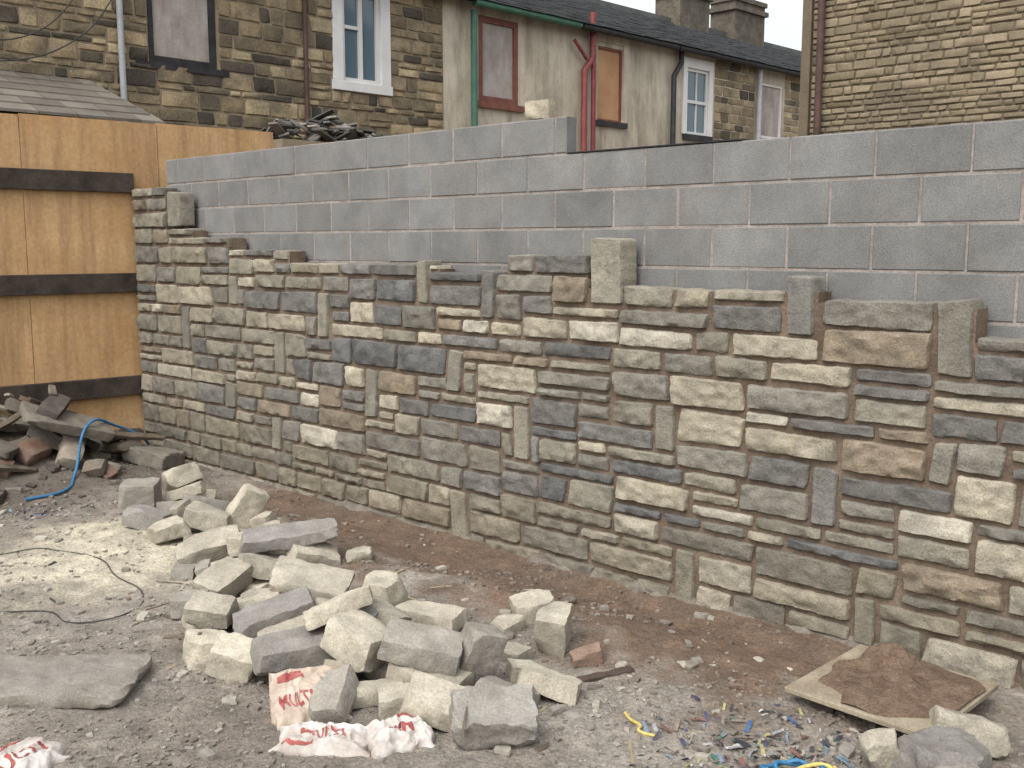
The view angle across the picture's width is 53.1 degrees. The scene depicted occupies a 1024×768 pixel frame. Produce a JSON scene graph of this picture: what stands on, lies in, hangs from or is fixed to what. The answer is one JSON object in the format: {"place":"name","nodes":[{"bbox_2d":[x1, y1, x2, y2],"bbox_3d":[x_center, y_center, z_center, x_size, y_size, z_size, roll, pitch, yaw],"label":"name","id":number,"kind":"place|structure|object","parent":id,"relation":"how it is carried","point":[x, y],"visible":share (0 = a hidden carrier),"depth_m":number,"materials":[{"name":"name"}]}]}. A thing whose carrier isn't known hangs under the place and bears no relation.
{"place":"outdoors","nodes":[
{"label":"outdoors","id":0,"kind":"place"},
{"bbox_2d":[0,0,72,40],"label":"overhead cable","id":1,"kind":"object","parent":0,"point":[57,17],"visible":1,"depth_m":11.81,"materials":[{"name":"black rubber"}]},
{"bbox_2d":[0,432,1023,767],"bbox_3d":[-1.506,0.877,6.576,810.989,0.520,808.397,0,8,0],"label":"ground","id":2,"kind":"structure","parent":0,"point":[636,642],"depth_m":4.97,"materials":[{"name":"soil"}]},
{"bbox_2d":[0,736,68,767],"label":"cement bag","id":3,"kind":"object","parent":2,"relation":"on","point":[35,752],"visible":0.99,"depth_m":3.85,"materials":[{"name":"white paper"}]},
{"bbox_2d":[0,548,143,622],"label":"black cable","id":4,"kind":"object","parent":2,"relation":"on","point":[57,614],"visible":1,"depth_m":5.62,"materials":[{"name":"black rubber"}]},
{"bbox_2d":[0,653,152,708],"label":"stone slab","id":5,"kind":"object","parent":2,"relation":"on","point":[74,681],"depth_m":4.43,"materials":[{"name":"grey stone"}]},
{"bbox_2d":[0,70,164,381],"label":"lean to outhouse","id":6,"kind":"structure","parent":2,"relation":"on","point":[44,94],"depth_m":11.61,"materials":[{"name":"stone"}]},
{"bbox_2d":[0,385,165,505],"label":"demolition debris heap","id":7,"kind":"object","parent":2,"relation":"on","point":[46,422],"visible":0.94,"depth_m":8.66,"materials":[{"name":"stone"}]},
{"bbox_2d":[25,418,150,500],"bbox_3d":[-3.543,0.562,8.632,0.183,0.477,1.615,1,8,10],"label":"blue hose","id":8,"kind":"object","parent":2,"relation":"on","point":[77,460],"visible":0.84,"depth_m":8.56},
{"bbox_2d":[0,113,272,443],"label":"plywood fence","id":9,"kind":"object","parent":2,"relation":"on","point":[76,180],"visible":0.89,"depth_m":9.31,"materials":[{"name":"beige wood"}]},
{"bbox_2d":[0,0,443,141],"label":"walls","id":10,"kind":"structure","parent":2,"relation":"on","point":[105,37],"depth_m":13.94,"materials":[{"name":"brown stone"}]},
{"bbox_2d":[0,0,111,61],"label":"overhead cable","id":11,"kind":"object","parent":10,"relation":"attached to","point":[96,21],"visible":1,"depth_m":11.97,"materials":[{"name":"black rubber"}]},
{"bbox_2d":[116,0,127,121],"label":"downpipe","id":12,"kind":"object","parent":10,"relation":"attached to","point":[121,47],"visible":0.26,"depth_m":12.74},
{"bbox_2d":[146,0,216,69],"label":"window frame","id":13,"kind":"object","parent":10,"relation":"attached to","point":[211,63],"visible":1,"depth_m":13.58,"materials":[{"name":"black wood"}]},
{"bbox_2d":[152,0,208,61],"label":"window pane","id":14,"kind":"object","parent":13,"relation":"in","point":[180,29],"visible":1,"depth_m":13.43,"materials":[{"name":"grey wood"}]},
{"bbox_2d":[135,59,229,127],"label":"sills","id":15,"kind":"structure","parent":10,"relation":"attached to","point":[190,69],"depth_m":13.46,"materials":[{"name":"black stone"}]},
{"bbox_2d":[0,0,442,141],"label":"rubble masonry","id":16,"kind":"object","parent":10,"relation":"attached to","point":[34,45],"visible":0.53,"depth_m":14.06,"materials":[{"name":"stone"}]},
{"bbox_2d":[302,0,309,136],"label":"waste pipe","id":17,"kind":"object","parent":10,"relation":"attached to","point":[306,60],"visible":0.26,"depth_m":14.60,"materials":[{"name":"black plastic"}]},
{"bbox_2d":[331,0,392,96],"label":"window surround","id":18,"kind":"object","parent":10,"relation":"attached to","point":[384,88],"visible":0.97,"depth_m":15.43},
{"bbox_2d":[342,0,379,84],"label":"window frame","id":19,"kind":"object","parent":18,"relation":"in","point":[358,28],"visible":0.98,"depth_m":15.39,"materials":[{"name":"white wood"}]},
{"bbox_2d":[344,0,374,80],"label":"window pane","id":20,"kind":"object","parent":19,"relation":"in","point":[351,56],"visible":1,"depth_m":15.39,"materials":[{"name":"blue glass"}]},
{"bbox_2d":[269,664,352,730],"bbox_3d":[-0.848,1.320,4.313,0.337,0.190,0.274,-3,8,-20],"label":"cement bag","id":21,"kind":"object","parent":2,"relation":"on","point":[291,692],"visible":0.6,"depth_m":4.27,"materials":[{"name":"paper"}]},
{"bbox_2d":[268,721,369,757],"bbox_3d":[-0.738,1.397,4.024,0.402,0.101,0.204,1,8,4],"label":"cement bag","id":22,"kind":"object","parent":2,"relation":"on","point":[317,738],"visible":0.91,"depth_m":3.98,"materials":[{"name":"white paper"}]},
{"bbox_2d":[259,108,389,147],"bbox_3d":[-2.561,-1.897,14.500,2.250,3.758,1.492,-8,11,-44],"label":"rubble heap","id":23,"kind":"object","parent":2,"relation":"on","point":[317,127],"visible":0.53,"depth_m":13.76,"materials":[{"name":"stone"}]},
{"bbox_2d":[13,561,635,767],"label":"timber splinters","id":24,"kind":"object","parent":2,"relation":"on","point":[594,677],"visible":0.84,"depth_m":4.64,"materials":[{"name":"brown wood"}]},
{"bbox_2d":[364,713,436,758],"bbox_3d":[-0.443,1.378,4.039,0.266,0.120,0.218,-3,8,-21],"label":"cement bag","id":25,"kind":"object","parent":2,"relation":"on","point":[403,733],"visible":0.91,"depth_m":3.99,"materials":[{"name":"white paper"}]},
{"bbox_2d":[0,492,941,767],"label":"litter scraps","id":26,"kind":"object","parent":2,"relation":"on","point":[796,750],"visible":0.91,"depth_m":4.07,"materials":[{"name":"multicoloured plastic"}]},
{"bbox_2d":[0,433,1023,767],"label":"gravel and debris","id":27,"kind":"structure","parent":2,"relation":"on","point":[844,749],"depth_m":4.52,"materials":[{"name":"grey gravel"}]},
{"bbox_2d":[443,0,670,151],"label":"walls","id":28,"kind":"structure","parent":2,"relation":"on","point":[552,61],"depth_m":18.32,"materials":[{"name":"beige paint"}]},
{"bbox_2d":[471,9,477,126],"bbox_3d":[-0.618,-4.341,16.929,0.110,3.550,0.105,0,8,0],"label":"downpipe","id":29,"kind":"object","parent":28,"relation":"attached to","point":[474,68],"visible":0.58,"depth_m":16.78,"materials":[{"name":"green paint"}]},
{"bbox_2d":[478,14,517,105],"bbox_3d":[-0.249,-5.455,17.328,0.705,1.390,0.695,0,8,0],"label":"window frame","id":30,"kind":"object","parent":28,"relation":"attached to","point":[503,23],"visible":0.84,"depth_m":17.33,"materials":[{"name":"brown wood"}]},
{"bbox_2d":[483,22,511,98],"bbox_3d":[-0.260,-5.457,17.338,0.605,1.290,0.595,0,8,0],"label":"window pane","id":31,"kind":"object","parent":30,"relation":"in","point":[497,60],"visible":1,"depth_m":17.34,"materials":[{"name":"white glass"}]},
{"bbox_2d":[478,100,523,112],"bbox_3d":[-0.242,-4.715,17.421,0.932,0.098,0.920,0,8,0],"label":"window sill","id":32,"kind":"structure","parent":28,"relation":"attached to","point":[497,106],"depth_m":17.37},
{"bbox_2d":[467,0,682,43],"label":"roof","id":33,"kind":"structure","parent":28,"relation":"on","point":[565,9],"depth_m":19.49,"materials":[{"name":"stone"}]},
{"bbox_2d":[473,0,582,28],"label":"gutter","id":34,"kind":"object","parent":33,"relation":"attached to","point":[526,13],"visible":1,"depth_m":17.31,"materials":[{"name":"green paint"}]},
{"bbox_2d":[581,22,679,49],"bbox_3d":[2.279,-6.550,19.334,2.850,0.114,0.120,-8,11,-44],"label":"gutter","id":35,"kind":"object","parent":33,"relation":"attached to","point":[625,35],"visible":1,"depth_m":19.20,"materials":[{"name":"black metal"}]},
{"bbox_2d":[581,12,596,150],"bbox_3d":[1.404,-4.807,18.871,0.349,3.950,0.118,-8,11,-44],"label":"red soil pipe","id":36,"kind":"object","parent":28,"relation":"attached to","point":[586,67],"visible":0.64,"depth_m":18.71,"materials":[{"name":"paint"}]},
{"bbox_2d":[573,38,588,60],"bbox_3d":[1.247,-6.046,18.519,0.393,0.350,0.070,-8,11,-44],"label":"red branch pipe","id":37,"kind":"object","parent":36,"relation":"attached to","point":[580,49],"visible":1,"depth_m":18.49,"materials":[{"name":"paint"}]},
{"bbox_2d":[590,60,595,149],"bbox_3d":[1.500,-4.395,18.994,0.090,3.100,0.086,0,8,0],"label":"red downpipe","id":38,"kind":"object","parent":36,"relation":"attached to","point":[593,101],"visible":0.58,"depth_m":18.86,"materials":[{"name":"paint"}]},
{"bbox_2d":[597,46,621,122],"bbox_3d":[1.808,-5.652,19.370,0.584,1.350,0.576,0,8,0],"label":"window frame","id":39,"kind":"object","parent":28,"relation":"attached to","point":[620,73],"visible":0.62,"depth_m":19.56,"materials":[{"name":"red wood"}]},
{"bbox_2d":[597,49,618,120],"bbox_3d":[1.798,-5.653,19.381,0.527,1.310,0.518,0,8,0],"label":"window pane","id":40,"kind":"object","parent":39,"relation":"in","point":[608,89],"visible":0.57,"depth_m":19.39,"materials":[{"name":"orange wood"}]},
{"bbox_2d":[596,33,627,122],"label":"stone jambs","id":41,"kind":"object","parent":28,"relation":"attached to","point":[612,40],"visible":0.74,"depth_m":19.51,"materials":[{"name":"beige stone"}]},
{"bbox_2d":[596,119,627,128],"bbox_3d":[1.829,-4.929,19.447,0.797,0.098,0.787,0,8,0],"label":"window sill","id":42,"kind":"structure","parent":28,"relation":"attached to","point":[611,124],"depth_m":19.39,"materials":[{"name":"grey stone"}]},
{"bbox_2d":[107,445,1008,767],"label":"rubble stone pile","id":43,"kind":"object","parent":2,"relation":"on","point":[297,605],"visible":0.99,"depth_m":4.71,"materials":[{"name":"grey stone"}]},
{"bbox_2d":[131,187,1023,688],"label":"facing stones","id":44,"kind":"object","parent":2,"relation":"on","point":[609,265],"visible":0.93,"depth_m":5.84,"materials":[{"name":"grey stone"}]},
{"bbox_2d":[166,116,1023,338],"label":"blocks","id":45,"kind":"structure","parent":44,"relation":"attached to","point":[998,145],"depth_m":5.73,"materials":[{"name":"concrete"}]},
{"bbox_2d":[524,98,557,119],"bbox_3d":[0.184,-1.703,6.373,0.207,0.126,0.104,7,10,42],"label":"coping stone","id":46,"kind":"object","parent":45,"relation":"on","point":[540,109],"visible":0.89,"depth_m":6.32,"materials":[{"name":"beige stone"}]},
{"bbox_2d":[167,116,1023,325],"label":"mortar joints","id":47,"kind":"object","parent":45,"relation":"attached to","point":[916,272],"visible":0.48,"depth_m":5.83,"materials":[{"name":"grey concrete"}]},
{"bbox_2d":[568,139,747,153],"bbox_3d":[0.811,-1.351,5.838,1.190,0.006,0.110,7,10,42],"label":"damp proof strip","id":48,"kind":"object","parent":45,"relation":"on","point":[679,144],"visible":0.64,"depth_m":5.77,"materials":[{"name":"black plastic"}]},
{"bbox_2d":[186,460,1023,694],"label":"footing","id":49,"kind":"object","parent":2,"relation":"on","point":[538,558],"visible":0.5,"depth_m":6.24,"materials":[{"name":"concrete"}]},
{"bbox_2d":[624,711,655,736],"bbox_3d":[0.504,1.385,4.154,0.051,0.025,0.211,-4,9,-28],"label":"yellow strap","id":50,"kind":"object","parent":2,"relation":"on","point":[630,719],"visible":1,"depth_m":4.13,"materials":[{"name":"yellow plastic"}]},
{"bbox_2d":[669,49,799,143],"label":"walls","id":51,"kind":"structure","parent":2,"relation":"on","point":[774,78],"depth_m":22.00,"materials":[{"name":"brown stone"}]},
{"bbox_2d":[670,41,684,143],"bbox_3d":[3.332,-4.889,20.774,0.349,4.000,0.108,-8,11,-44],"label":"downpipe","id":52,"kind":"object","parent":51,"relation":"attached to","point":[673,96],"visible":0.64,"depth_m":20.57,"materials":[{"name":"black metal"}]},
{"bbox_2d":[681,56,713,136],"bbox_3d":[3.827,-5.955,21.309,0.842,1.530,0.831,0,8,0],"label":"window surround","id":53,"kind":"object","parent":51,"relation":"attached to","point":[698,64],"visible":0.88,"depth_m":21.12,"materials":[{"name":"white paint"}]},
{"bbox_2d":[687,68,707,135],"bbox_3d":[3.822,-5.857,21.327,0.591,1.330,0.583,0,8,0],"label":"window frame","id":54,"kind":"object","parent":53,"relation":"in","point":[696,102],"visible":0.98,"depth_m":21.39,"materials":[{"name":"white wood"}]},
{"bbox_2d":[687,71,704,132],"bbox_3d":[3.812,-5.858,21.338,0.520,1.270,0.511,0,8,0],"label":"window pane","id":55,"kind":"object","parent":54,"relation":"in","point":[700,98],"visible":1,"depth_m":21.35,"materials":[{"name":"blue glass"}]},
{"bbox_2d":[682,133,712,141],"bbox_3d":[3.861,-5.133,21.393,0.797,0.118,0.787,0,8,0],"label":"window sill","id":56,"kind":"structure","parent":51,"relation":"attached to","point":[693,137],"depth_m":21.28,"materials":[{"name":"grey stone"}]},
{"bbox_2d":[713,60,755,140],"bbox_3d":[4.839,-5.526,22.312,1.554,2.837,0.056,-8,11,-44],"label":"rubble masonry","id":57,"kind":"object","parent":51,"relation":"attached to","point":[724,110],"visible":0.51,"depth_m":22.18,"materials":[{"name":"stone"}]},
{"bbox_2d":[756,68,762,139],"bbox_3d":[5.493,-5.125,22.885,0.110,3.900,0.105,0,8,0],"label":"downpipe","id":58,"kind":"object","parent":51,"relation":"attached to","point":[759,104],"visible":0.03,"depth_m":22.70,"materials":[{"name":"white plastic"}]},
{"bbox_2d":[761,83,781,138],"bbox_3d":[5.822,-6.186,23.266,0.755,1.200,0.744,0,8,0],"label":"window frame","id":59,"kind":"object","parent":51,"relation":"attached to","point":[780,101],"visible":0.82,"depth_m":23.52,"materials":[{"name":"grey wood"}]},
{"bbox_2d":[761,86,778,137],"bbox_3d":[5.812,-6.187,23.277,0.691,1.150,0.680,0,8,0],"label":"window pane","id":60,"kind":"object","parent":59,"relation":"in","point":[770,111],"visible":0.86,"depth_m":23.33,"materials":[{"name":"grey glass"}]},
{"bbox_2d":[783,75,799,137],"bbox_3d":[7.281,-5.850,24.693,2.803,2.842,0.054,-8,11,-44],"label":"rubble masonry","id":61,"kind":"object","parent":51,"relation":"attached to","point":[792,95],"visible":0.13,"depth_m":23.83,"materials":[{"name":"stone"}]},
{"bbox_2d":[759,758,824,767],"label":"coiled blue hose","id":62,"kind":"object","parent":2,"relation":"on","point":[795,762],"visible":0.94,"depth_m":3.83,"materials":[{"name":"blue plastic"}]},
{"bbox_2d":[798,0,813,135],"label":"corner quoin","id":63,"kind":"object","parent":2,"relation":"on","point":[806,68],"visible":0.33,"depth_m":10.65,"materials":[{"name":"beige stone"}]},
{"bbox_2d":[796,762,836,767],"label":"yellow strap","id":64,"kind":"object","parent":2,"relation":"on","point":[815,764],"visible":1,"depth_m":3.78,"materials":[{"name":"yellow plastic"}]},
{"bbox_2d":[784,642,998,737],"bbox_3d":[1.623,1.297,4.377,0.680,0.213,0.630,-7,11,-44],"label":"mortar mixing board","id":65,"kind":"object","parent":2,"relation":"on","point":[902,688],"visible":0.95,"depth_m":4.32,"materials":[{"name":"brown wood"}]},
{"bbox_2d":[603,0,802,50],"label":"sky","id":66,"kind":"structure","parent":0,"point":[783,27],"materials":[{"name":"white"}]},
{"bbox_2d":[809,0,1023,134],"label":"walls","id":67,"kind":"structure","parent":0,"point":[921,61],"depth_m":9.93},
{"bbox_2d":[813,0,825,134],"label":"downpipe","id":68,"kind":"object","parent":67,"relation":"attached to","point":[819,67],"visible":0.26,"depth_m":10.48,"materials":[{"name":"brown metal"}]},
{"bbox_2d":[809,0,1023,135],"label":"coursed masonry","id":69,"kind":"object","parent":67,"relation":"attached to","point":[1002,26],"visible":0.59,"depth_m":9.90,"materials":[{"name":"stone"}]},
{"bbox_3d":[2.397,-5.184,31.056,9.658,5.820,9.502,0,8,0],"label":"rear wall","id":70,"kind":"object","parent":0,"visible":0},
{"bbox_2d":[564,0,800,71],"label":"roof","id":71,"kind":"structure","parent":70,"relation":"on","point":[716,41],"depth_m":24.41,"materials":[{"name":"stone"}]},
{"bbox_2d":[655,0,713,32],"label":"chimney stack","id":72,"kind":"object","parent":71,"relation":"on","point":[692,14],"visible":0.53,"depth_m":26.71,"materials":[{"name":"stone"}]},
{"bbox_2d":[709,0,768,46],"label":"chimney stack","id":73,"kind":"object","parent":71,"relation":"on","point":[742,20],"visible":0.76,"depth_m":28.43,"materials":[{"name":"stone"}]},
{"bbox_2d":[679,44,800,76],"bbox_3d":[8.055,-7.314,24.960,13.248,0.114,0.120,-8,11,-44],"label":"gutter","id":74,"kind":"object","parent":71,"relation":"attached to","point":[706,53],"visible":0.42,"depth_m":21.72,"materials":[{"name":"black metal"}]}
]}

